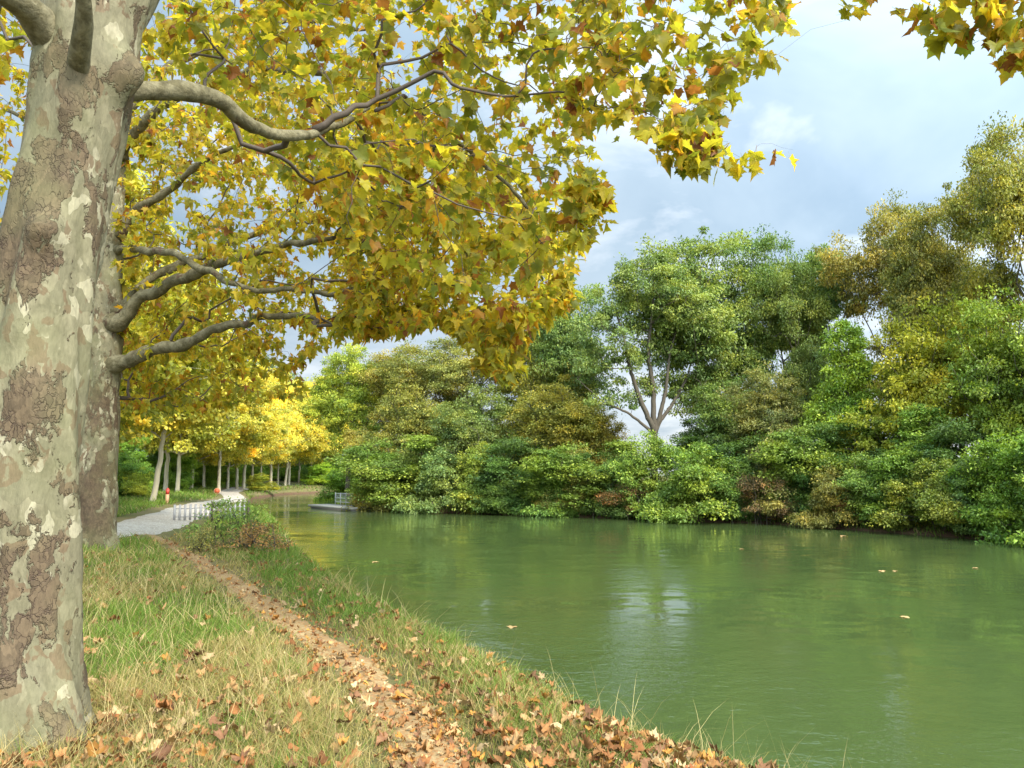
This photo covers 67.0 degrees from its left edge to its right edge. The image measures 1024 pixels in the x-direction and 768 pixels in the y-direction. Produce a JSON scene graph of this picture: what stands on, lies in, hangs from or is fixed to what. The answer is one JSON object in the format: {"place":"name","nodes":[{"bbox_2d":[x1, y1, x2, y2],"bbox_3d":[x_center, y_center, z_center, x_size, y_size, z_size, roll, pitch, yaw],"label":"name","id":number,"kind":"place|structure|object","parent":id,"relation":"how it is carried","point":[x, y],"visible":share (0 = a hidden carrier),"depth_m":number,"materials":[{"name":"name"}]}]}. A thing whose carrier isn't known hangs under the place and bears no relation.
{"place":"outdoors","nodes":[
{"label":"outdoors","id":0,"kind":"place"},
{"bbox_2d":[0,476,1006,767],"bbox_3d":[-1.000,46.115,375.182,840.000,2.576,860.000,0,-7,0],"label":"ground","id":1,"kind":"structure","parent":0,"point":[338,624],"depth_m":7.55,"materials":[{"name":"green plant"}]},
{"bbox_2d":[0,160,241,443],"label":"avenue tree","id":2,"kind":"object","parent":1,"relation":"on","point":[195,366],"visible":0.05,"depth_m":23.94,"materials":[{"name":"yellow plant"}]},
{"bbox_2d":[117,434,153,493],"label":"bush","id":3,"kind":"object","parent":1,"relation":"on","point":[126,445],"visible":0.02,"depth_m":50.17,"materials":[{"name":"green plant"}]},
{"bbox_2d":[117,451,155,496],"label":"bush","id":4,"kind":"object","parent":1,"relation":"on","point":[123,468],"visible":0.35,"depth_m":45.48,"materials":[{"name":"green plant"}]},
{"bbox_2d":[117,466,164,497],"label":"bush","id":5,"kind":"object","parent":1,"relation":"on","point":[134,485],"visible":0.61,"depth_m":44.78,"materials":[{"name":"green plant"}]},
{"bbox_2d":[119,268,176,452],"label":"avenue tree","id":6,"kind":"object","parent":1,"relation":"on","point":[140,431],"depth_m":31.81,"materials":[{"name":"yellow plant"}]},
{"bbox_2d":[120,444,201,489],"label":"tree","id":7,"kind":"object","parent":1,"relation":"on","point":[152,458],"visible":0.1,"depth_m":65.66,"materials":[{"name":"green plant"}]},
{"bbox_2d":[128,423,216,490],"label":"avenue tree","id":8,"kind":"object","parent":1,"relation":"on","point":[166,479],"visible":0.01,"depth_m":61.57,"materials":[{"name":"yellow plant"}]},
{"bbox_2d":[144,452,202,490],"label":"bush","id":9,"kind":"object","parent":1,"relation":"on","point":[185,481],"visible":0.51,"depth_m":65.15,"materials":[{"name":"green plant"}]},
{"bbox_2d":[138,402,249,491],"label":"avenue tree","id":10,"kind":"object","parent":1,"relation":"on","point":[202,437],"visible":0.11,"depth_m":58.88,"materials":[{"name":"yellow plant"}]},
{"bbox_2d":[175,525,227,553],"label":"bank bush","id":11,"kind":"object","parent":1,"relation":"on","point":[199,541],"visible":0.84,"depth_m":15.73,"materials":[{"name":"green plant"}]},
{"bbox_2d":[195,453,212,487],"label":"avenue tree","id":12,"kind":"object","parent":1,"relation":"on","point":[204,465],"depth_m":77.24,"materials":[{"name":"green plant"}]},
{"bbox_2d":[135,287,275,500],"bbox_3d":[-17.226,0.167,38.792,11.862,12.148,8.901,3,-7,-23],"label":"avenue tree","id":13,"kind":"object","parent":1,"relation":"on","point":[218,417],"visible":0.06,"depth_m":38.66,"materials":[{"name":"yellow plant"}]},
{"bbox_2d":[187,460,226,487],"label":"bush","id":14,"kind":"object","parent":1,"relation":"on","point":[210,470],"visible":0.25,"depth_m":80.89,"materials":[{"name":"green plant"}]},
{"bbox_2d":[189,443,245,488],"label":"avenue tree","id":15,"kind":"object","parent":1,"relation":"on","point":[226,454],"visible":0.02,"depth_m":71.77,"materials":[{"name":"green plant"}]},
{"bbox_2d":[117,484,325,536],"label":"towpath","id":16,"kind":"structure","parent":1,"relation":"on","point":[158,522],"depth_m":23.83,"materials":[{"name":"grey gravel"}]},
{"bbox_2d":[173,501,249,521],"bbox_3d":[-9.814,4.184,25.342,0.106,0.660,2.567,-6,-9,42],"label":"slatted railing","id":17,"kind":"object","parent":16,"relation":"on","point":[190,508],"visible":0.59,"depth_m":24.96,"materials":[{"name":"wood"}]},
{"bbox_2d":[210,461,246,486],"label":"bush","id":18,"kind":"object","parent":1,"relation":"on","point":[231,478],"visible":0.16,"depth_m":87.18,"materials":[{"name":"green plant"}]},
{"bbox_2d":[179,496,279,545],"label":"bank bush","id":19,"kind":"object","parent":1,"relation":"on","point":[239,525],"visible":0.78,"depth_m":16.92,"materials":[{"name":"green plant"}]},
{"bbox_2d":[204,404,261,488],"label":"avenue tree","id":20,"kind":"object","parent":1,"relation":"on","point":[252,452],"visible":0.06,"depth_m":76.33,"materials":[{"name":"yellow plant"}]},
{"bbox_2d":[197,377,286,491],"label":"avenue tree","id":21,"kind":"object","parent":1,"relation":"on","point":[255,433],"visible":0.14,"depth_m":69.90,"materials":[{"name":"yellow plant"}]},
{"bbox_2d":[221,464,262,478],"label":"bush","id":22,"kind":"object","parent":1,"relation":"on","point":[248,473],"visible":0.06,"depth_m":103.73,"materials":[{"name":"green plant"}]},
{"bbox_2d":[199,402,289,488],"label":"avenue tree","id":23,"kind":"object","parent":1,"relation":"on","point":[260,450],"visible":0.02,"depth_m":79.68,"materials":[{"name":"yellow plant"}]},
{"bbox_2d":[206,517,295,554],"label":"bank bush","id":24,"kind":"object","parent":1,"relation":"on","point":[249,541],"visible":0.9,"depth_m":16.15,"materials":[{"name":"green plant"}]},
{"bbox_2d":[245,473,282,491],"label":"bush","id":25,"kind":"object","parent":1,"relation":"on","point":[256,483],"visible":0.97,"depth_m":79.05,"materials":[{"name":"green plant"}]},
{"bbox_2d":[239,410,297,478],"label":"avenue tree","id":26,"kind":"object","parent":1,"relation":"on","point":[282,451],"visible":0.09,"depth_m":85.36,"materials":[{"name":"yellow plant"}]},
{"bbox_2d":[242,364,298,488],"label":"avenue tree","id":27,"kind":"object","parent":1,"relation":"on","point":[286,407],"visible":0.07,"depth_m":82.72,"materials":[{"name":"yellow plant"}]},
{"bbox_2d":[243,458,305,480],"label":"bush","id":28,"kind":"object","parent":1,"relation":"on","point":[294,476],"visible":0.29,"depth_m":111.09,"materials":[{"name":"green plant"}]},
{"bbox_2d":[256,355,304,382],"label":"avenue tree","id":29,"kind":"object","parent":1,"relation":"on","point":[293,374],"visible":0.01,"depth_m":120.05,"materials":[{"name":"yellow plant"}]},
{"bbox_2d":[255,452,310,484],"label":"avenue tree","id":30,"kind":"object","parent":1,"relation":"on","point":[276,464],"visible":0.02,"depth_m":99.13,"materials":[{"name":"yellow plant"}]},
{"bbox_2d":[0,0,587,549],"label":"plane tree","id":31,"kind":"object","parent":1,"relation":"on","point":[374,308],"visible":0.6,"depth_m":14.61,"materials":[{"name":"yellow plant"}]},
{"bbox_2d":[269,372,319,484],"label":"avenue tree","id":32,"kind":"object","parent":1,"relation":"on","point":[304,427],"visible":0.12,"depth_m":92.57,"materials":[{"name":"yellow plant"}]},
{"bbox_2d":[279,458,320,477],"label":"bush","id":33,"kind":"object","parent":1,"relation":"on","point":[305,471],"visible":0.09,"depth_m":116.78,"materials":[{"name":"green plant"}]},
{"bbox_2d":[144,534,460,767],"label":"footpath","id":34,"kind":"structure","parent":1,"relation":"on","point":[403,730],"depth_m":6.50,"materials":[{"name":"brown soil"}]},
{"bbox_2d":[284,379,327,484],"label":"avenue tree","id":35,"kind":"object","parent":1,"relation":"on","point":[306,455],"visible":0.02,"depth_m":99.09,"materials":[{"name":"yellow plant"}]},
{"bbox_2d":[284,383,331,484],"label":"avenue tree","id":36,"kind":"object","parent":1,"relation":"on","point":[322,445],"visible":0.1,"depth_m":96.21,"materials":[{"name":"yellow plant"}]},
{"bbox_2d":[292,418,333,484],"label":"avenue tree","id":37,"kind":"object","parent":1,"relation":"on","point":[308,459],"visible":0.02,"depth_m":103.28,"materials":[{"name":"yellow plant"}]},
{"bbox_2d":[299,462,335,484],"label":"bush","id":38,"kind":"object","parent":1,"relation":"on","point":[315,478],"visible":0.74,"depth_m":102.33,"materials":[{"name":"green plant"}]},
{"bbox_2d":[300,417,346,474],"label":"avenue tree","id":39,"kind":"object","parent":1,"relation":"on","point":[331,453],"visible":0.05,"depth_m":104.38,"materials":[{"name":"yellow plant"}]},
{"bbox_2d":[304,374,361,465],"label":"avenue tree","id":40,"kind":"object","parent":1,"relation":"on","point":[312,383],"visible":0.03,"depth_m":106.65,"materials":[{"name":"yellow plant"}]},
{"bbox_2d":[313,467,358,499],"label":"bush","id":41,"kind":"object","parent":1,"relation":"on","point":[336,482],"visible":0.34,"depth_m":68.30,"materials":[{"name":"green plant"}]},
{"bbox_2d":[314,452,362,479],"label":"bush","id":42,"kind":"object","parent":1,"relation":"on","point":[335,465],"visible":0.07,"depth_m":113.28,"materials":[{"name":"green plant"}]},
{"bbox_2d":[292,343,388,500],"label":"broadleaf tree","id":43,"kind":"object","parent":1,"relation":"on","point":[350,396],"visible":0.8,"depth_m":59.98,"materials":[{"name":"green plant"}]},
{"bbox_2d":[33,538,655,767],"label":"leaf fragments","id":44,"kind":"object","parent":1,"relation":"on","point":[461,752],"visible":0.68,"depth_m":5.35,"materials":[{"name":"brown plant"}]},
{"bbox_2d":[340,465,402,511],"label":"shrub","id":45,"kind":"object","parent":1,"relation":"on","point":[378,508],"visible":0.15,"depth_m":47.41,"materials":[{"name":"green plant"}]},
{"bbox_2d":[323,432,455,504],"bbox_3d":[-7.081,5.635,49.744,9.198,4.740,10.962,-2,-7,15],"label":"shrub","id":46,"kind":"object","parent":1,"relation":"on","point":[365,456],"visible":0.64,"depth_m":46.54,"materials":[{"name":"green plant"}]},
{"bbox_2d":[0,528,782,767],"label":"fallen leaves","id":47,"kind":"object","parent":1,"relation":"on","point":[605,756],"visible":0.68,"depth_m":4.66,"materials":[{"name":"brown plant"}]},
{"bbox_2d":[343,382,452,480],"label":"broadleaf tree","id":48,"kind":"object","parent":1,"relation":"on","point":[416,423],"visible":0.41,"depth_m":50.74,"materials":[{"name":"green plant"}]},
{"bbox_2d":[368,451,442,510],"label":"shrub","id":49,"kind":"object","parent":1,"relation":"on","point":[398,460],"visible":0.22,"depth_m":47.01,"materials":[{"name":"green plant"}]},
{"bbox_2d":[340,338,476,447],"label":"broadleaf tree","id":50,"kind":"object","parent":1,"relation":"on","point":[408,349],"visible":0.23,"depth_m":58.42,"materials":[{"name":"green plant"}]},
{"bbox_2d":[384,446,468,513],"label":"shrub","id":51,"kind":"object","parent":1,"relation":"on","point":[437,476],"visible":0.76,"depth_m":44.33,"materials":[{"name":"green plant"}]},
{"bbox_2d":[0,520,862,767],"bbox_3d":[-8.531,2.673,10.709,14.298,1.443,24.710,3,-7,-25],"label":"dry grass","id":52,"kind":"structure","parent":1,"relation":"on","point":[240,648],"depth_m":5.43,"materials":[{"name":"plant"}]},
{"bbox_2d":[369,334,503,444],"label":"broadleaf tree","id":53,"kind":"object","parent":1,"relation":"on","point":[455,372],"visible":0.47,"depth_m":55.88,"materials":[{"name":"green plant"}]},
{"bbox_2d":[446,441,515,513],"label":"shrub","id":54,"kind":"object","parent":1,"relation":"on","point":[471,464],"visible":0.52,"depth_m":43.82,"materials":[{"name":"green plant"}]},
{"bbox_2d":[424,383,545,473],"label":"broadleaf tree","id":55,"kind":"object","parent":1,"relation":"on","point":[466,427],"visible":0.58,"depth_m":47.74,"materials":[{"name":"green plant"}]},
{"bbox_2d":[446,433,546,508],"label":"shrub","id":56,"kind":"object","parent":1,"relation":"on","point":[512,444],"visible":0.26,"depth_m":43.26,"materials":[{"name":"green plant"}]},
{"bbox_2d":[467,461,532,514],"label":"shrub","id":57,"kind":"object","parent":1,"relation":"on","point":[491,491],"visible":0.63,"depth_m":42.56,"materials":[{"name":"green plant"}]},
{"bbox_2d":[0,0,1023,761],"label":"plane tree","id":58,"kind":"object","parent":1,"relation":"on","point":[88,86],"visible":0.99,"depth_m":5.64,"materials":[{"name":"yellow plant"}]},
{"bbox_2d":[481,320,594,435],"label":"broadleaf tree","id":59,"kind":"object","parent":1,"relation":"on","point":[506,392],"visible":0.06,"depth_m":55.76,"materials":[{"name":"green plant"}]},
{"bbox_2d":[508,456,582,517],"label":"shrub","id":60,"kind":"object","parent":1,"relation":"on","point":[553,512],"visible":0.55,"depth_m":40.60,"materials":[{"name":"green plant"}]},
{"bbox_2d":[492,333,604,462],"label":"broadleaf tree","id":61,"kind":"object","parent":1,"relation":"on","point":[532,384],"visible":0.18,"depth_m":49.59,"materials":[{"name":"green plant"}]},
{"bbox_2d":[496,381,625,500],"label":"broadleaf tree","id":62,"kind":"object","parent":1,"relation":"on","point":[570,424],"visible":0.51,"depth_m":45.26,"materials":[{"name":"green plant"}]},
{"bbox_2d":[531,450,595,513],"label":"shrub","id":63,"kind":"object","parent":1,"relation":"on","point":[576,480],"visible":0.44,"depth_m":40.41,"materials":[{"name":"green plant"}]},
{"bbox_2d":[524,277,615,415],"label":"broadleaf tree","id":64,"kind":"object","parent":1,"relation":"on","point":[553,359],"visible":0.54,"depth_m":49.45,"materials":[{"name":"green plant"}]},
{"bbox_2d":[508,438,641,508],"bbox_3d":[3.219,5.102,42.782,8.037,4.090,9.579,3,-7,-23],"label":"shrub","id":65,"kind":"object","parent":1,"relation":"on","point":[550,457],"visible":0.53,"depth_m":40.46,"materials":[{"name":"green plant"}]},
{"bbox_2d":[574,406,641,467],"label":"broadleaf tree","id":66,"kind":"object","parent":1,"relation":"on","point":[610,436],"visible":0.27,"depth_m":45.20,"materials":[{"name":"green plant"}]},
{"bbox_2d":[575,450,643,518],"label":"shrub","id":67,"kind":"object","parent":1,"relation":"on","point":[608,509],"visible":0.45,"depth_m":39.16,"materials":[{"name":"green plant"}]},
{"bbox_2d":[595,482,651,518],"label":"shrub","id":68,"kind":"object","parent":1,"relation":"on","point":[602,494],"visible":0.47,"depth_m":38.42,"materials":[{"name":"brown plant"}]},
{"bbox_2d":[563,247,734,478],"bbox_3d":[7.891,-0.271,42.859,10.444,14.713,6.239,1,-7,-4],"label":"broadleaf tree","id":69,"kind":"object","parent":1,"relation":"on","point":[626,301],"visible":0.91,"depth_m":42.58,"materials":[{"name":"green plant"}]},
{"bbox_2d":[602,429,698,519],"bbox_3d":[7.069,4.718,39.273,4.703,4.832,4.900,-2,-7,17],"label":"shrub","id":70,"kind":"object","parent":1,"relation":"on","point":[636,468],"visible":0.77,"depth_m":38.28,"materials":[{"name":"green plant"}]},
{"bbox_2d":[629,439,753,523],"bbox_3d":[8.941,4.738,37.193,6.701,4.204,5.913,6,-9,-43],"label":"shrub","id":71,"kind":"object","parent":1,"relation":"on","point":[690,478],"visible":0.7,"depth_m":35.57,"materials":[{"name":"green plant"}]},
{"bbox_2d":[626,226,770,408],"bbox_3d":[10.384,-1.298,46.148,9.034,17.176,10.066,-5,-8,36],"label":"broadleaf tree","id":72,"kind":"object","parent":1,"relation":"on","point":[727,334],"visible":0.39,"depth_m":44.66,"materials":[{"name":"green plant"}]},
{"bbox_2d":[667,371,756,461],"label":"broadleaf tree","id":73,"kind":"object","parent":1,"relation":"on","point":[715,432],"visible":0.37,"depth_m":41.83,"materials":[{"name":"green plant"}]},
{"bbox_2d":[669,430,768,514],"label":"shrub","id":74,"kind":"object","parent":1,"relation":"on","point":[732,449],"visible":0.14,"depth_m":37.30,"materials":[{"name":"green plant"}]},
{"bbox_2d":[697,456,767,522],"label":"shrub","id":75,"kind":"object","parent":1,"relation":"on","point":[727,488],"visible":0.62,"depth_m":35.47,"materials":[{"name":"green plant"}]},
{"bbox_2d":[712,472,806,523],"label":"shrub","id":76,"kind":"object","parent":1,"relation":"on","point":[755,507],"visible":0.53,"depth_m":34.56,"materials":[{"name":"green plant"}]},
{"bbox_2d":[713,360,813,456],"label":"broadleaf tree","id":77,"kind":"object","parent":1,"relation":"on","point":[750,415],"visible":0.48,"depth_m":37.83,"materials":[{"name":"green plant"}]},
{"bbox_2d":[732,432,810,516],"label":"shrub","id":78,"kind":"object","parent":1,"relation":"on","point":[774,504],"visible":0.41,"depth_m":34.36,"materials":[{"name":"green plant"}]},
{"bbox_2d":[691,224,858,417],"bbox_3d":[16.171,-1.337,47.209,10.158,17.526,8.210,-5,-8,35],"label":"broadleaf tree","id":79,"kind":"object","parent":1,"relation":"on","point":[761,273],"visible":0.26,"depth_m":46.08,"materials":[{"name":"green plant"}]},
{"bbox_2d":[734,250,841,434],"bbox_3d":[16.373,-0.425,44.508,6.985,14.975,5.646,6,-9,-43],"label":"broadleaf tree","id":80,"kind":"object","parent":1,"relation":"on","point":[788,311],"visible":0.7,"depth_m":43.97,"materials":[{"name":"green plant"}]},
{"bbox_2d":[742,416,884,513],"bbox_3d":[13.368,3.952,35.717,6.691,4.801,7.974,2,-7,-18],"label":"shrub","id":81,"kind":"object","parent":1,"relation":"on","point":[802,447],"visible":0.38,"depth_m":34.00,"materials":[{"name":"green plant"}]},
{"bbox_2d":[778,451,848,523],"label":"shrub","id":82,"kind":"object","parent":1,"relation":"on","point":[802,484],"visible":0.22,"depth_m":33.69,"materials":[{"name":"green plant"}]},
{"bbox_2d":[765,242,869,396],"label":"broadleaf tree","id":83,"kind":"object","parent":1,"relation":"on","point":[816,265],"visible":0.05,"depth_m":47.19,"materials":[{"name":"green plant"}]},
{"bbox_2d":[783,464,861,529],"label":"shrub","id":84,"kind":"object","parent":1,"relation":"on","point":[824,495],"visible":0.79,"depth_m":31.70,"materials":[{"name":"green plant"}]},
{"bbox_2d":[793,317,891,468],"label":"broadleaf tree","id":85,"kind":"object","parent":1,"relation":"on","point":[835,403],"visible":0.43,"depth_m":35.78,"materials":[{"name":"green plant"}]},
{"bbox_2d":[829,493,867,524],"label":"shrub","id":86,"kind":"object","parent":1,"relation":"on","point":[841,504],"visible":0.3,"depth_m":31.51,"materials":[{"name":"green plant"}]},
{"bbox_2d":[818,451,883,522],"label":"shrub","id":87,"kind":"object","parent":1,"relation":"on","point":[854,482],"visible":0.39,"depth_m":31.13,"materials":[{"name":"green plant"}]},
{"bbox_2d":[813,188,926,402],"bbox_3d":[21.327,-2.061,42.885,7.367,17.955,9.115,-5,-8,37],"label":"broadleaf tree","id":88,"kind":"object","parent":1,"relation":"on","point":[877,254],"visible":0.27,"depth_m":43.04,"materials":[{"name":"green plant"}]},
{"bbox_2d":[805,420,958,490],"bbox_3d":[16.306,3.891,34.493,7.451,4.586,6.252,-4,-8,29],"label":"shrub","id":89,"kind":"object","parent":1,"relation":"on","point":[823,434],"visible":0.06,"depth_m":33.89,"materials":[{"name":"green plant"}]},
{"bbox_2d":[851,442,945,528],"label":"shrub","id":90,"kind":"object","parent":1,"relation":"on","point":[884,464],"visible":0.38,"depth_m":30.00,"materials":[{"name":"green plant"}]},
{"bbox_2d":[870,402,961,495],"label":"shrub","id":91,"kind":"object","parent":1,"relation":"on","point":[919,425],"visible":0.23,"depth_m":30.70,"materials":[{"name":"green plant"}]},
{"bbox_2d":[833,290,1006,467],"bbox_3d":[17.628,0.941,33.580,6.090,10.102,6.710,4,-8,-29],"label":"broadleaf tree","id":92,"kind":"object","parent":1,"relation":"on","point":[917,382],"visible":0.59,"depth_m":33.01,"materials":[{"name":"green plant"}]},
{"bbox_2d":[865,454,995,536],"bbox_3d":[15.749,4.163,28.697,4.021,3.086,4.558,3,-7,-26],"label":"shrub","id":93,"kind":"object","parent":1,"relation":"on","point":[934,502],"visible":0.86,"depth_m":28.56,"materials":[{"name":"green plant"}]},
{"bbox_2d":[871,181,1012,453],"bbox_3d":[20.802,-1.884,38.002,6.386,16.346,5.731,0,-7,2],"label":"broadleaf tree","id":94,"kind":"object","parent":1,"relation":"on","point":[935,264],"visible":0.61,"depth_m":37.58,"materials":[{"name":"green plant"}]},
{"bbox_2d":[903,412,1011,523],"bbox_3d":[18.293,3.420,30.180,6.775,4.523,5.685,5,-8,-37],"label":"shrub","id":95,"kind":"object","parent":1,"relation":"on","point":[944,432],"visible":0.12,"depth_m":29.15,"materials":[{"name":"green plant"}]},
{"bbox_2d":[934,431,1023,539],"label":"shrub","id":96,"kind":"object","parent":1,"relation":"on","point":[995,500],"visible":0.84,"depth_m":26.02,"materials":[{"name":"green plant"}]},
{"bbox_2d":[935,279,1023,464],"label":"broadleaf tree","id":97,"kind":"object","parent":1,"relation":"on","point":[990,380],"visible":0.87,"depth_m":29.70,"materials":[{"name":"green plant"}]},
{"bbox_2d":[937,110,1023,399],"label":"broadleaf tree","id":98,"kind":"object","parent":1,"relation":"on","point":[997,216],"visible":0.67,"depth_m":32.38,"materials":[{"name":"green plant"}]},
{"bbox_2d":[942,452,1023,534],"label":"shrub","id":99,"kind":"object","parent":1,"relation":"on","point":[962,528],"visible":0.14,"depth_m":26.95,"materials":[{"name":"green plant"}]},
{"bbox_2d":[974,427,1023,547],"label":"shrub","id":100,"kind":"object","parent":1,"relation":"on","point":[1016,537],"visible":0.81,"depth_m":25.01,"materials":[{"name":"green plant"}]},
{"bbox_2d":[1008,326,1023,437],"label":"broadleaf tree","id":101,"kind":"object","parent":1,"relation":"on","point":[1020,344],"visible":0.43,"depth_m":28.02,"materials":[{"name":"green plant"}]},
{"bbox_2d":[0,0,1023,475],"label":"sky","id":102,"kind":"structure","parent":0,"point":[864,112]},
{"bbox_2d":[251,493,1023,767],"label":"water","id":103,"kind":"structure","parent":0,"point":[791,637],"depth_m":12.00,"materials":[{"name":"green liquid"}]},
{"bbox_2d":[308,492,371,510],"bbox_3d":[-11.150,7.652,49.940,1.500,1.214,6.171,5,-9,-39],"label":"pontoon","id":104,"kind":"object","parent":103,"relation":"on","point":[335,506],"visible":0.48,"depth_m":49.96,"materials":[{"name":"concrete"}]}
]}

